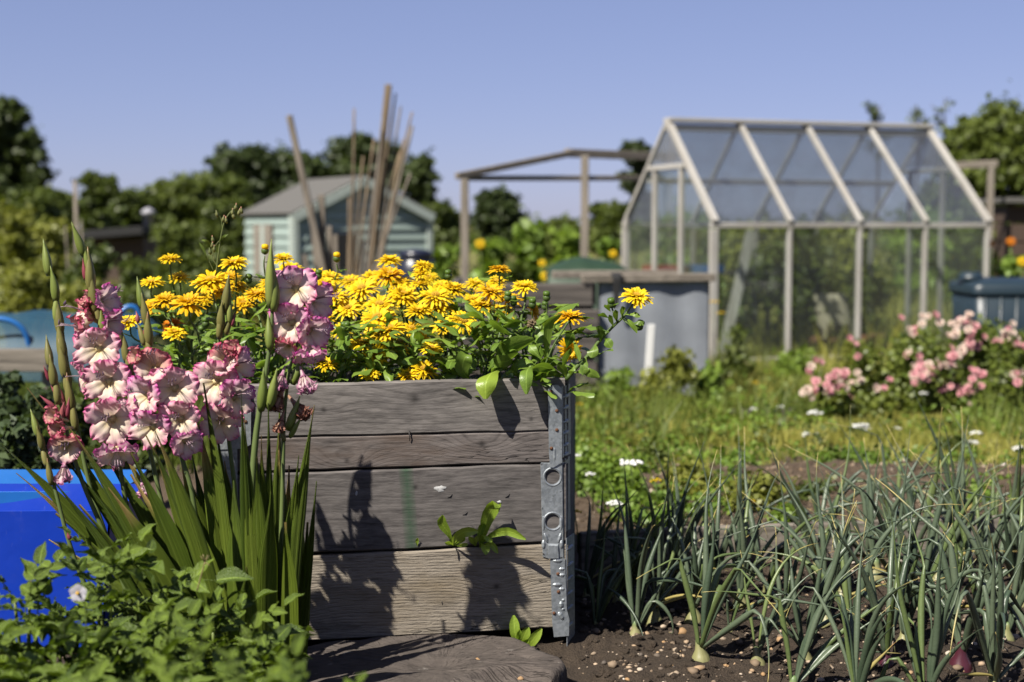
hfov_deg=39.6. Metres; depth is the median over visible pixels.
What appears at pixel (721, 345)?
wild flower
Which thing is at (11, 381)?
shrub
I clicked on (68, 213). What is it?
tree
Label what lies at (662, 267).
seed tray
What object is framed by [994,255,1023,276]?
shrub
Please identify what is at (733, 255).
shrub
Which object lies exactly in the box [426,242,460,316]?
shrub
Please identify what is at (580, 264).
tarpaulin
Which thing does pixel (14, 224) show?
shrub
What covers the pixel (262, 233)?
door
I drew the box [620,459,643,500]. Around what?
yarrow
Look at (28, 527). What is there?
storage box
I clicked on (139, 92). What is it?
sky
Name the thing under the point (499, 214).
tree
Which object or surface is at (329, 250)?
timber pole
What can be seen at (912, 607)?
onion
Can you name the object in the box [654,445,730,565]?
onion
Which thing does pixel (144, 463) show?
shrub
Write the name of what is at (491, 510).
seedling
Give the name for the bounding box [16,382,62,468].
shrub
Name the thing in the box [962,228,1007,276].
shrub
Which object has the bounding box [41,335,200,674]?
gladiolus
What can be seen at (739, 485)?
onion
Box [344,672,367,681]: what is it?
potato plant
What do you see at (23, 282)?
shrub
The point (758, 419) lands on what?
weeds
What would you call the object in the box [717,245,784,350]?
tomato plant
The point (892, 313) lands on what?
grass
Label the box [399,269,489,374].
marigold
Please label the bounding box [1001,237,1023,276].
sunflower
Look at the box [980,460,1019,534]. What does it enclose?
onion
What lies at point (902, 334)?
weed
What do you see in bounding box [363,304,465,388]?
marigold
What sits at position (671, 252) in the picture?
shrub
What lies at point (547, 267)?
shrub
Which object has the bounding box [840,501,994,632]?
onion
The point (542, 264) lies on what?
sunflower
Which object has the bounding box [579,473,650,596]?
onion
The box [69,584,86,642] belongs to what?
potato flower
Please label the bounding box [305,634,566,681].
stump slab
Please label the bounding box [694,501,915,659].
onion
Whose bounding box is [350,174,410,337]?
cane
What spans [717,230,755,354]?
leaning plank
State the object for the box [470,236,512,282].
shrub
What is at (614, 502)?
yarrow
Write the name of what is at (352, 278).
marigold
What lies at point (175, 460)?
grass
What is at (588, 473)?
yarrow
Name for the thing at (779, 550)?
onion
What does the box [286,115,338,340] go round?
timber pole
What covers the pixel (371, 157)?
cane
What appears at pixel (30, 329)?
netting tunnel
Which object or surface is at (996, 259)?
sunflower
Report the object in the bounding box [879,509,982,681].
onion
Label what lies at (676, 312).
sheet metal bin
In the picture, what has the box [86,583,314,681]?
potato plant
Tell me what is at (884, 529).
onion
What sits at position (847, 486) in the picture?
onion
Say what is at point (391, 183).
cane
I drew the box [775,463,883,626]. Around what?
onion
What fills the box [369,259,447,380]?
marigold
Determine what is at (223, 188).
tree
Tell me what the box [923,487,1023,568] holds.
onion
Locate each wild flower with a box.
[575,509,581,552]
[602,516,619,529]
[650,478,660,508]
[709,300,718,333]
[717,311,724,376]
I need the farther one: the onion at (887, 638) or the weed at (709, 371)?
the weed at (709, 371)
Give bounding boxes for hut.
[83,208,160,286]
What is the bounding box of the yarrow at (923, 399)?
[920,392,927,417]
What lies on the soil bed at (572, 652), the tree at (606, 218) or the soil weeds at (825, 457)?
the soil weeds at (825, 457)
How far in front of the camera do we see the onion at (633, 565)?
3.60 m
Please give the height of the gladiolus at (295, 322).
0.908 m
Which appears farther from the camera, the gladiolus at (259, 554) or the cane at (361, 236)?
the cane at (361, 236)
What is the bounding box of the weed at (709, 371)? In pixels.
[690,359,733,407]
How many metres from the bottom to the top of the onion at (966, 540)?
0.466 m
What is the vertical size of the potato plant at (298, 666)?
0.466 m
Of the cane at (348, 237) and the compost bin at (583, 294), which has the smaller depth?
the compost bin at (583, 294)
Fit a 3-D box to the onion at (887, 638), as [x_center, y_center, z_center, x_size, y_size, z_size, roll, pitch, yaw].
[0.834,0.530,3.126,0.163,0.433,0.508,3,6,35]
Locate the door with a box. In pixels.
[253,224,273,286]
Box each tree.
[0,94,60,202]
[0,181,79,267]
[33,184,83,235]
[70,169,122,229]
[88,184,166,262]
[137,170,214,250]
[180,172,253,250]
[190,141,297,268]
[258,139,341,193]
[321,131,412,194]
[391,147,442,204]
[419,194,460,263]
[469,183,524,257]
[543,215,591,260]
[580,198,638,257]
[615,138,663,269]
[861,99,895,260]
[906,105,930,228]
[914,125,965,285]
[929,79,1023,277]
[931,97,955,148]
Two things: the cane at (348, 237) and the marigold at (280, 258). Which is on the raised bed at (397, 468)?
the marigold at (280, 258)
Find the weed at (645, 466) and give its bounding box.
[589,437,657,475]
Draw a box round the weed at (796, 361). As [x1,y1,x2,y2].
[764,344,821,386]
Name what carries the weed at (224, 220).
on the raised bed at (397, 468)
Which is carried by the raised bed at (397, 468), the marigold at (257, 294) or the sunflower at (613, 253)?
the marigold at (257, 294)
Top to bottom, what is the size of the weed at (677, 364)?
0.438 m
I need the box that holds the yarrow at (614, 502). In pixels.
[606,500,621,526]
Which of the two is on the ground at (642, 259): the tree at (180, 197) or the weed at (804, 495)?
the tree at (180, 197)
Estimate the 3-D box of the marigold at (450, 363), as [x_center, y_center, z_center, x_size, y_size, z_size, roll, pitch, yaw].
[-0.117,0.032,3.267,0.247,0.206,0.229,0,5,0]
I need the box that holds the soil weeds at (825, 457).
[577,431,1023,527]
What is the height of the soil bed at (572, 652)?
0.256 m
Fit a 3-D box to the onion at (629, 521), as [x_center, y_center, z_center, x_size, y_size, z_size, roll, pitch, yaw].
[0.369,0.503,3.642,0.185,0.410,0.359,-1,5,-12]
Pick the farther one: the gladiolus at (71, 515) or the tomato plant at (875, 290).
the tomato plant at (875, 290)
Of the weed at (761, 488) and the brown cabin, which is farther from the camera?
the brown cabin
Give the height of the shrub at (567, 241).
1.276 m
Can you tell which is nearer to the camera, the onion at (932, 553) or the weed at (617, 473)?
the onion at (932, 553)
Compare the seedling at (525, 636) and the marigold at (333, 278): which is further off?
the marigold at (333, 278)
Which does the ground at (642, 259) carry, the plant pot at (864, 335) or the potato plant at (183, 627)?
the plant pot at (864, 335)
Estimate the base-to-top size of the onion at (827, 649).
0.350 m
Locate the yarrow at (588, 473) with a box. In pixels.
[586,472,595,510]
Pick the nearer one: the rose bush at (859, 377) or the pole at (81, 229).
the rose bush at (859, 377)
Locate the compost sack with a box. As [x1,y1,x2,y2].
[814,293,853,350]
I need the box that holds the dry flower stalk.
[196,554,209,590]
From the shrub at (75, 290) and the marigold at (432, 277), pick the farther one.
the shrub at (75, 290)
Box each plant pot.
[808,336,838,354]
[861,333,886,347]
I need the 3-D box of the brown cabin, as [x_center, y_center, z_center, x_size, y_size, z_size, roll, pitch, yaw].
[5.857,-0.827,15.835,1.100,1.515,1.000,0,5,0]
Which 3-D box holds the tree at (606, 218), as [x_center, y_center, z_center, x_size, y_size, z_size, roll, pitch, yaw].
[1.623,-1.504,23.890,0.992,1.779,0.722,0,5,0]
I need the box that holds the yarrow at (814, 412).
[807,410,822,421]
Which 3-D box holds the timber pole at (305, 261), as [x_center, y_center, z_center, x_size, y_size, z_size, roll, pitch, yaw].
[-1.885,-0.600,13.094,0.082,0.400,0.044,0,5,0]
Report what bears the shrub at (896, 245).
on the ground at (642, 259)
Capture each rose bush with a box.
[799,356,863,421]
[845,335,917,416]
[881,311,966,416]
[946,307,1023,414]
[997,320,1023,389]
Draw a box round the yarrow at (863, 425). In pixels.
[852,423,869,431]
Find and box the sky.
[0,0,1023,226]
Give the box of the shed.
[240,175,435,303]
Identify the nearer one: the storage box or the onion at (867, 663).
the onion at (867, 663)
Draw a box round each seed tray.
[642,265,687,272]
[688,264,724,272]
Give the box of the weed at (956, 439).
[931,431,983,454]
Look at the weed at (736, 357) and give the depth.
10.20 m
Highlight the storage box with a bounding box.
[0,484,144,647]
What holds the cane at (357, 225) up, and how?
on the ground at (642, 259)
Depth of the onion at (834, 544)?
3.71 m
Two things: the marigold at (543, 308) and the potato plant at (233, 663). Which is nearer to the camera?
the potato plant at (233, 663)
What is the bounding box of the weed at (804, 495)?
[789,469,844,501]
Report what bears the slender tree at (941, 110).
on the ground at (642, 259)
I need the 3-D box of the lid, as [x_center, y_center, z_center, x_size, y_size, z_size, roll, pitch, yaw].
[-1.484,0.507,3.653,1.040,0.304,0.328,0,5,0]
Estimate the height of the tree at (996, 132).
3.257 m
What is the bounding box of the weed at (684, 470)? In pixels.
[648,437,721,500]
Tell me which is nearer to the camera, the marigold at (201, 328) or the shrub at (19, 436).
the marigold at (201, 328)
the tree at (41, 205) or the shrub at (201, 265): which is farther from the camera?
the tree at (41, 205)
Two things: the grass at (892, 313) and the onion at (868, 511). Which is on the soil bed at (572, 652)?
the onion at (868, 511)
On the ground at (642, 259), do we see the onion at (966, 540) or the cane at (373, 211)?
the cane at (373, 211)
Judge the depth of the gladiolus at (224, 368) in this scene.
2.87 m
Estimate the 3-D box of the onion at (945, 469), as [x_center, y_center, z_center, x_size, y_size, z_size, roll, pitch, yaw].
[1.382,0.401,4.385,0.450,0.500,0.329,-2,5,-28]
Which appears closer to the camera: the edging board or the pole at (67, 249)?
the edging board
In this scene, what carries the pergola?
on the ground at (642, 259)
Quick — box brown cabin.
[979,197,1023,277]
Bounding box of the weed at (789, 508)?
[764,502,798,522]
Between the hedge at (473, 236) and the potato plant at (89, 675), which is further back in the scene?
the hedge at (473, 236)
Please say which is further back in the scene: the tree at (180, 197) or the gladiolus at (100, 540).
the tree at (180, 197)
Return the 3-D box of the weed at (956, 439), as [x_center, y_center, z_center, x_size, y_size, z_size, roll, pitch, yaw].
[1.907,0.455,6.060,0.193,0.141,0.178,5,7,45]
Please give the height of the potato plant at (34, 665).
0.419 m
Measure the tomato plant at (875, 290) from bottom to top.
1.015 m
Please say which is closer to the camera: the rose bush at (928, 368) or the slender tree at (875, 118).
the rose bush at (928, 368)
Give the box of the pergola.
[455,148,997,282]
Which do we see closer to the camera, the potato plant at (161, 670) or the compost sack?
the potato plant at (161, 670)
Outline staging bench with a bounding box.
[677,271,784,342]
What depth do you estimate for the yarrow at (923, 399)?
7.65 m
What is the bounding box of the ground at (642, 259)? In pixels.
[0,227,1023,467]
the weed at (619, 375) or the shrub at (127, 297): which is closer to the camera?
the weed at (619, 375)
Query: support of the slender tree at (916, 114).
on the ground at (642, 259)
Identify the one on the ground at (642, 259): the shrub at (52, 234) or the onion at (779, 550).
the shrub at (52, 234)
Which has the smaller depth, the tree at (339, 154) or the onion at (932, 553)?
the onion at (932, 553)
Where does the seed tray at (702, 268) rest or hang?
on the staging bench
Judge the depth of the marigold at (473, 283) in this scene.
3.69 m
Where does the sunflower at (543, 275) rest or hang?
on the ground at (642, 259)
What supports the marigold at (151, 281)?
on the raised bed at (397, 468)
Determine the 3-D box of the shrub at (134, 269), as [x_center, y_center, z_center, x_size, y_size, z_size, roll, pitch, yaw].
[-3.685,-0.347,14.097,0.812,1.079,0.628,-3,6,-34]
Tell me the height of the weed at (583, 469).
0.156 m
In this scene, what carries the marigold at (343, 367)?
on the raised bed at (397, 468)
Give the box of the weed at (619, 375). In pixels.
[600,365,637,402]
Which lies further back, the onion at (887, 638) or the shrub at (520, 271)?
the shrub at (520, 271)
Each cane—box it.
[345,198,349,314]
[347,108,354,296]
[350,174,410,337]
[352,156,363,324]
[355,187,367,317]
[356,139,374,275]
[360,133,382,279]
[363,112,412,333]
[365,117,383,277]
[369,126,413,329]
[370,93,396,294]
[375,106,401,270]
[375,152,399,247]
[376,139,403,293]
[377,108,392,226]
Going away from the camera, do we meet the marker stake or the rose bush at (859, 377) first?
the rose bush at (859, 377)
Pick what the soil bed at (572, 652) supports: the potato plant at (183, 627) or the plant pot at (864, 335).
the potato plant at (183, 627)
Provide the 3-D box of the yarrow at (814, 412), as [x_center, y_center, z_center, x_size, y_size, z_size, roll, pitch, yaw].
[1.503,0.397,7.055,0.078,0.108,0.064,0,5,0]
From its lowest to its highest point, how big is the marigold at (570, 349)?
0.263 m
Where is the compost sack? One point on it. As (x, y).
(837, 311)
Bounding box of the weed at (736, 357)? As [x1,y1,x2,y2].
[710,323,760,384]
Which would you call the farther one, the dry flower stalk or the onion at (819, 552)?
the onion at (819, 552)
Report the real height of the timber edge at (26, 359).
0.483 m
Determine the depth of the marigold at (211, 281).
3.27 m
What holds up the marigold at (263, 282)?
on the raised bed at (397, 468)
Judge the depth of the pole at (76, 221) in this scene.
14.92 m
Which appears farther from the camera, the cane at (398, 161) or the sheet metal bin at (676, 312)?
the cane at (398, 161)
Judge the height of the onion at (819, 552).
0.445 m
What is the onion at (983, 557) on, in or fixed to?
on the soil bed at (572, 652)
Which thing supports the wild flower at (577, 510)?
on the soil bed at (572, 652)
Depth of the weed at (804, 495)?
4.94 m
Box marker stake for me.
[644,324,654,382]
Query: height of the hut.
1.558 m
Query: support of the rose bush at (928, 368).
on the ground at (642, 259)
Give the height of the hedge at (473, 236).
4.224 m
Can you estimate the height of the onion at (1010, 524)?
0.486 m
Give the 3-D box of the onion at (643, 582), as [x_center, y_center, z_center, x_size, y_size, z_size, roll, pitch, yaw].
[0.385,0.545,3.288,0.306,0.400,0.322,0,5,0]
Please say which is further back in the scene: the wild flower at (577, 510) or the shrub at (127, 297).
the shrub at (127, 297)
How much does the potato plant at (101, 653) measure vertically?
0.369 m
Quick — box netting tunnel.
[0,304,178,381]
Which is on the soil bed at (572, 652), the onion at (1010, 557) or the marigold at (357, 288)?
the onion at (1010, 557)
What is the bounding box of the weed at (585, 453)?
[575,441,609,468]
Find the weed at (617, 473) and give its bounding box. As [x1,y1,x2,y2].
[594,459,652,500]
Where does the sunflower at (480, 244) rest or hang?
on the ground at (642, 259)
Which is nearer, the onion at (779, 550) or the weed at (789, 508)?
the onion at (779, 550)
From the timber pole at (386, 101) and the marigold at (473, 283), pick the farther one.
the timber pole at (386, 101)
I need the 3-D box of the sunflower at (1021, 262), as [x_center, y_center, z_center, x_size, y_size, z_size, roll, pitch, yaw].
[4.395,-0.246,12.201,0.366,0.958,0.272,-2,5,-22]
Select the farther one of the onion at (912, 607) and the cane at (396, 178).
the cane at (396, 178)
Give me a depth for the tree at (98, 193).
27.70 m
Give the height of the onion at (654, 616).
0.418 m
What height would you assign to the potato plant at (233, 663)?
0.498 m
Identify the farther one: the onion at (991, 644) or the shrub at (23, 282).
the shrub at (23, 282)
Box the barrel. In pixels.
[395,249,433,313]
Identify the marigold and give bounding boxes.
[121,291,223,397]
[140,253,216,369]
[182,270,275,380]
[187,255,275,374]
[189,297,267,363]
[212,287,296,383]
[240,244,303,380]
[249,332,350,383]
[256,279,328,370]
[298,252,363,382]
[308,315,390,381]
[326,294,440,382]
[328,274,395,370]
[332,254,417,378]
[361,269,440,372]
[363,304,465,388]
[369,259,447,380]
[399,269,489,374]
[408,310,513,398]
[415,277,486,360]
[438,282,546,398]
[444,265,534,378]
[465,301,555,370]
[478,279,583,398]
[496,297,578,376]
[502,287,652,397]
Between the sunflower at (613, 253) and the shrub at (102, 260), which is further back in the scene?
the shrub at (102, 260)
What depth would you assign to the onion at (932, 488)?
4.18 m
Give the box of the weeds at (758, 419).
[575,372,1023,465]
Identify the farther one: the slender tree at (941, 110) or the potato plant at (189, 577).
the slender tree at (941, 110)
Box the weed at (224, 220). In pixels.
[199,203,242,274]
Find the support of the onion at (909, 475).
on the soil bed at (572, 652)
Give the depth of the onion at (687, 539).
3.62 m
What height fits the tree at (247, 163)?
3.705 m
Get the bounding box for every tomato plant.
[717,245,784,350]
[739,213,835,349]
[782,228,849,341]
[839,263,902,347]
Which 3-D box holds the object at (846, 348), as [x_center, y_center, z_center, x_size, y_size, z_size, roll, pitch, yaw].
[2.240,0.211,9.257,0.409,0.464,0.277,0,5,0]
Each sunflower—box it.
[469,239,485,282]
[538,260,545,282]
[540,272,545,282]
[610,250,616,261]
[989,241,1014,276]
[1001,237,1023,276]
[1017,257,1023,276]
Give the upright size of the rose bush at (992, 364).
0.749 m
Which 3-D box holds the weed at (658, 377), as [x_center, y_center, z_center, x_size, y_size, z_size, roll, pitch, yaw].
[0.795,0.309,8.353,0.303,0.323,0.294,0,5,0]
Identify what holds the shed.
on the ground at (642, 259)
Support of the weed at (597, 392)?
on the ground at (642, 259)
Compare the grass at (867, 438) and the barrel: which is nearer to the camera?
the grass at (867, 438)
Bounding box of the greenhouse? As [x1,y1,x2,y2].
[621,117,992,364]
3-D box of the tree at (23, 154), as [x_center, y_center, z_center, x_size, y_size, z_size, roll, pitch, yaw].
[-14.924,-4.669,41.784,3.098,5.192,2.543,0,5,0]
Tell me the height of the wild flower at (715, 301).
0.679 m
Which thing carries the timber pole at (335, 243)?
on the ground at (642, 259)
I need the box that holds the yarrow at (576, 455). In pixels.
[575,454,580,496]
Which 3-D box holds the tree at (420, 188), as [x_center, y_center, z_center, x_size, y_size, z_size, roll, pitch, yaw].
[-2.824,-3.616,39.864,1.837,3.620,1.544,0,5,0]
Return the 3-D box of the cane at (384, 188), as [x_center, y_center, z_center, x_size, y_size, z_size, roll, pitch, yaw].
[-1.223,-1.045,13.015,0.351,2.422,0.026,0,5,0]
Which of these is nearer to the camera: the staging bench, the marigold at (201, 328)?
the marigold at (201, 328)
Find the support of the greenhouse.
on the ground at (642, 259)
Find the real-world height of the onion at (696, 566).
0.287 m
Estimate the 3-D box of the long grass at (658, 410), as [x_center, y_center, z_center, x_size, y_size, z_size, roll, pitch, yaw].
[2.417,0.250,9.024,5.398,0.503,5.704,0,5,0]
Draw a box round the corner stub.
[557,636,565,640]
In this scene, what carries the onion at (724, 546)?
on the soil bed at (572, 652)
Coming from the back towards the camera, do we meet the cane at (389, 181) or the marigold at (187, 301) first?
the cane at (389, 181)
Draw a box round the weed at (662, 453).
[622,436,678,467]
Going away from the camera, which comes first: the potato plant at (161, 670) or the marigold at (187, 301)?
the potato plant at (161, 670)
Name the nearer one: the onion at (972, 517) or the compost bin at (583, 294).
the onion at (972, 517)
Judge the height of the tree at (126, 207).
2.229 m
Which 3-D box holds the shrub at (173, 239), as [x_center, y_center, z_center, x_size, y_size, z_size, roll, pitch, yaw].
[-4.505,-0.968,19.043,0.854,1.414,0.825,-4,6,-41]
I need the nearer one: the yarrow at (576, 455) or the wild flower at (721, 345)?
the yarrow at (576, 455)
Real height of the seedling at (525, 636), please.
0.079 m
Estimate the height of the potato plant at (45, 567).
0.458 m
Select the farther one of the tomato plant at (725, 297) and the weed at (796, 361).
the tomato plant at (725, 297)
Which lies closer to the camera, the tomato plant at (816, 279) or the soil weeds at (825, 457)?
the soil weeds at (825, 457)
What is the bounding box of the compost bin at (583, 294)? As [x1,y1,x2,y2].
[449,277,599,402]
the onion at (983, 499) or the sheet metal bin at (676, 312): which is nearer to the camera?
the onion at (983, 499)
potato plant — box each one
[0,523,206,681]
[0,526,253,676]
[0,558,125,681]
[0,597,203,681]
[0,616,119,681]
[29,596,265,681]
[57,635,255,681]
[79,653,290,681]
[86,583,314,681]
[106,622,245,681]
[155,611,316,681]
[261,633,309,681]
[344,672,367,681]
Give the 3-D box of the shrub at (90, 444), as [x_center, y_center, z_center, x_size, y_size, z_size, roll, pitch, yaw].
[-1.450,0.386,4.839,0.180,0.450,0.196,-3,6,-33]
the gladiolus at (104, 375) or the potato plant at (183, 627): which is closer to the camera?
the potato plant at (183, 627)
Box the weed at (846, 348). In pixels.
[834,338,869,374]
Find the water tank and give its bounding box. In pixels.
[948,272,1023,366]
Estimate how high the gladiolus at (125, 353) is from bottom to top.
0.885 m
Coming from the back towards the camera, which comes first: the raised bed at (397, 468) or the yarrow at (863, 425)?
the yarrow at (863, 425)
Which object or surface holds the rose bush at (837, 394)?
on the ground at (642, 259)
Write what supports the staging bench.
on the ground at (642, 259)
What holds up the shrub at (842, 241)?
on the ground at (642, 259)
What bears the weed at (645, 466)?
on the soil bed at (572, 652)
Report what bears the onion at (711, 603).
on the soil bed at (572, 652)
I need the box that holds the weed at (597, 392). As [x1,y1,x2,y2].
[577,381,618,409]
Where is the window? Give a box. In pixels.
[332,232,358,268]
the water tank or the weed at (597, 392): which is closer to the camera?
the weed at (597, 392)
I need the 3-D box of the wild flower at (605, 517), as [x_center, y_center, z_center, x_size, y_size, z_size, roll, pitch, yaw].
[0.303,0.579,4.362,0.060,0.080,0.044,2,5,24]
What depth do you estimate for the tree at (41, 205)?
25.69 m
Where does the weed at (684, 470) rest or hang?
on the soil bed at (572, 652)
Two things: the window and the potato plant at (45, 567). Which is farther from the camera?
the window
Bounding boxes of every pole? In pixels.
[65,226,68,275]
[73,180,78,263]
[80,219,82,259]
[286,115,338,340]
[302,254,308,268]
[311,204,318,268]
[318,195,328,349]
[326,226,331,318]
[333,235,339,316]
[360,84,391,333]
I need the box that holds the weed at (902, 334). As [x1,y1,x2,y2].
[886,332,916,349]
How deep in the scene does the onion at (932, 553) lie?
3.52 m
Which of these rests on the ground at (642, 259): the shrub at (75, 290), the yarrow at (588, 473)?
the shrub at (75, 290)
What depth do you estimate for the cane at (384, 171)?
13.15 m
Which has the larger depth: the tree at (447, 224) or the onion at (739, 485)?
the tree at (447, 224)
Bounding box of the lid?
[0,469,145,503]
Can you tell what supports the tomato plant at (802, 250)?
on the ground at (642, 259)
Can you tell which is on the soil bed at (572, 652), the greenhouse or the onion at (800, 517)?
the onion at (800, 517)
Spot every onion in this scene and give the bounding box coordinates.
[574,521,648,634]
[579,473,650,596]
[586,484,672,610]
[593,475,723,624]
[608,479,733,635]
[613,452,690,600]
[627,443,740,595]
[636,451,780,678]
[649,506,762,623]
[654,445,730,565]
[689,439,767,586]
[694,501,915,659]
[699,462,827,608]
[707,547,906,681]
[709,455,903,627]
[726,554,809,631]
[736,429,771,558]
[740,543,852,665]
[742,492,966,639]
[743,405,857,572]
[744,426,845,591]
[754,430,904,535]
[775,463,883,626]
[784,442,962,580]
[785,519,919,681]
[809,497,937,667]
[810,442,881,553]
[818,464,865,595]
[820,422,951,518]
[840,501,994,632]
[843,435,931,583]
[848,411,974,517]
[850,527,955,648]
[851,460,1016,609]
[858,478,1023,672]
[863,416,1015,579]
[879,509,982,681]
[880,441,1023,620]
[894,390,1022,516]
[909,449,1023,640]
[914,409,1014,557]
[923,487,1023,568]
[934,547,1023,638]
[941,525,1023,681]
[950,412,1023,530]
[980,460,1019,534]
[990,487,1023,607]
[992,433,1023,575]
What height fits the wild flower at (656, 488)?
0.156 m
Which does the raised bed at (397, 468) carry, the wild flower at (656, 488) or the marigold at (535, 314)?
the marigold at (535, 314)
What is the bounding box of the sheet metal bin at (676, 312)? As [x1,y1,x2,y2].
[552,270,715,396]
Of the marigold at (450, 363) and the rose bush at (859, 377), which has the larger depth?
the rose bush at (859, 377)
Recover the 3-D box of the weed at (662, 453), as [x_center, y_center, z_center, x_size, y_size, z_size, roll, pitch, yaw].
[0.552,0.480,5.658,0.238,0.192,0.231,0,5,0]
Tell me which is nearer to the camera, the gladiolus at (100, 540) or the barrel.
the gladiolus at (100, 540)
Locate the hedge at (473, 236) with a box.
[82,202,914,250]
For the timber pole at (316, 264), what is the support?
on the ground at (642, 259)
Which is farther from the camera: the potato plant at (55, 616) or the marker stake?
the marker stake
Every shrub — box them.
[0,199,38,294]
[0,259,51,312]
[0,369,28,468]
[0,411,42,468]
[13,215,73,309]
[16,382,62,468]
[47,278,101,312]
[59,240,118,302]
[66,390,107,469]
[109,253,159,312]
[121,285,166,324]
[122,390,171,482]
[147,216,204,294]
[163,241,238,315]
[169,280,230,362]
[187,196,245,277]
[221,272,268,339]
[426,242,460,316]
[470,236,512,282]
[498,259,535,334]
[506,219,553,282]
[538,223,591,272]
[543,263,553,282]
[595,236,621,264]
[647,197,727,291]
[706,208,823,313]
[818,203,903,317]
[874,203,970,316]
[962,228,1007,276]
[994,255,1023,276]
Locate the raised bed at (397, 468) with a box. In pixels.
[217,345,575,645]
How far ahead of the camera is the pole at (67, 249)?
14.96 m
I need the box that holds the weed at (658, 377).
[624,366,673,405]
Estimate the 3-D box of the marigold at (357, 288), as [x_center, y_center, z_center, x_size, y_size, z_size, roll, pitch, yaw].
[-0.346,-0.049,3.523,0.222,0.327,0.289,-1,5,-14]
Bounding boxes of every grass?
[0,267,953,365]
[0,352,211,475]
[575,340,1023,466]
[575,345,1023,448]
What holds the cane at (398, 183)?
on the ground at (642, 259)
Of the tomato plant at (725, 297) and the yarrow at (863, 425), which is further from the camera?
the tomato plant at (725, 297)
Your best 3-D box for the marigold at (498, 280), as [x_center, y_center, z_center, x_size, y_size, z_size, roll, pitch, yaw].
[-0.051,-0.038,3.520,0.248,0.306,0.255,0,5,0]
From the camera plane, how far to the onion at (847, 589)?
3.34 m
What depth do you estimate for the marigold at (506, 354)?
3.23 m
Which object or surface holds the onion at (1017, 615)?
on the soil bed at (572, 652)
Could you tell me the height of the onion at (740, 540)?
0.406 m
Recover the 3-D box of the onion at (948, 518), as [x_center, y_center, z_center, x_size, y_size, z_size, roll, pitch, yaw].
[1.149,0.436,3.846,0.415,0.482,0.191,2,5,26]
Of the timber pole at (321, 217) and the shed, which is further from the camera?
the shed
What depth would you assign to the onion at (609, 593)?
3.48 m
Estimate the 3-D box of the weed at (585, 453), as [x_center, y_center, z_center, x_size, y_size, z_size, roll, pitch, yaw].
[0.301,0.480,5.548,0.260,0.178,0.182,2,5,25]
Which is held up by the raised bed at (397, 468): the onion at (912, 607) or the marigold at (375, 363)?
the marigold at (375, 363)
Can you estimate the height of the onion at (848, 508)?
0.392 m
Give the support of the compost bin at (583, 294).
on the ground at (642, 259)
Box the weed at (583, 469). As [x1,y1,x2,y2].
[575,460,599,491]
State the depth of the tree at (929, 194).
20.80 m
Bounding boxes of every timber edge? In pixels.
[0,348,50,388]
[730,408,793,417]
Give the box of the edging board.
[578,515,1004,576]
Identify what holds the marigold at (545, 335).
on the raised bed at (397, 468)
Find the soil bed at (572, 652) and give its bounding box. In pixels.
[0,459,1023,681]
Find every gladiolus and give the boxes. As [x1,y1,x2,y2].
[0,239,151,616]
[30,409,155,615]
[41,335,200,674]
[58,222,215,668]
[118,277,231,675]
[119,332,205,512]
[193,275,255,644]
[237,239,279,673]
[266,265,339,672]
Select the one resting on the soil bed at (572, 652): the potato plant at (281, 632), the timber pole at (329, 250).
the potato plant at (281, 632)
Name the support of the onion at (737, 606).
on the soil bed at (572, 652)
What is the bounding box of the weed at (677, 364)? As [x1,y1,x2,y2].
[654,344,701,404]
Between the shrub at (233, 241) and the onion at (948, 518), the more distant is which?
the shrub at (233, 241)
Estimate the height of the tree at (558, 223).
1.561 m
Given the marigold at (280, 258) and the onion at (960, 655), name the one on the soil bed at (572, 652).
the onion at (960, 655)
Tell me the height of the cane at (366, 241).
2.082 m
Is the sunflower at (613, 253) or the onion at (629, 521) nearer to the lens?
the onion at (629, 521)
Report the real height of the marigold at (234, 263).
0.332 m
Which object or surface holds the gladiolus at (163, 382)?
on the soil bed at (572, 652)
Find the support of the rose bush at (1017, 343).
on the ground at (642, 259)
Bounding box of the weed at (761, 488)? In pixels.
[712,451,801,511]
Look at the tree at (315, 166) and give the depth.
40.12 m
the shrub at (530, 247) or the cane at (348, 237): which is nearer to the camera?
the cane at (348, 237)
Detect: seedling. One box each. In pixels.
[437,515,477,546]
[468,501,525,554]
[509,615,541,645]
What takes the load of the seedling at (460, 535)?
attached to the raised bed at (397, 468)
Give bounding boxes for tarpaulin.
[546,257,626,360]
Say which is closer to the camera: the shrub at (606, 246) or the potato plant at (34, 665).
the potato plant at (34, 665)

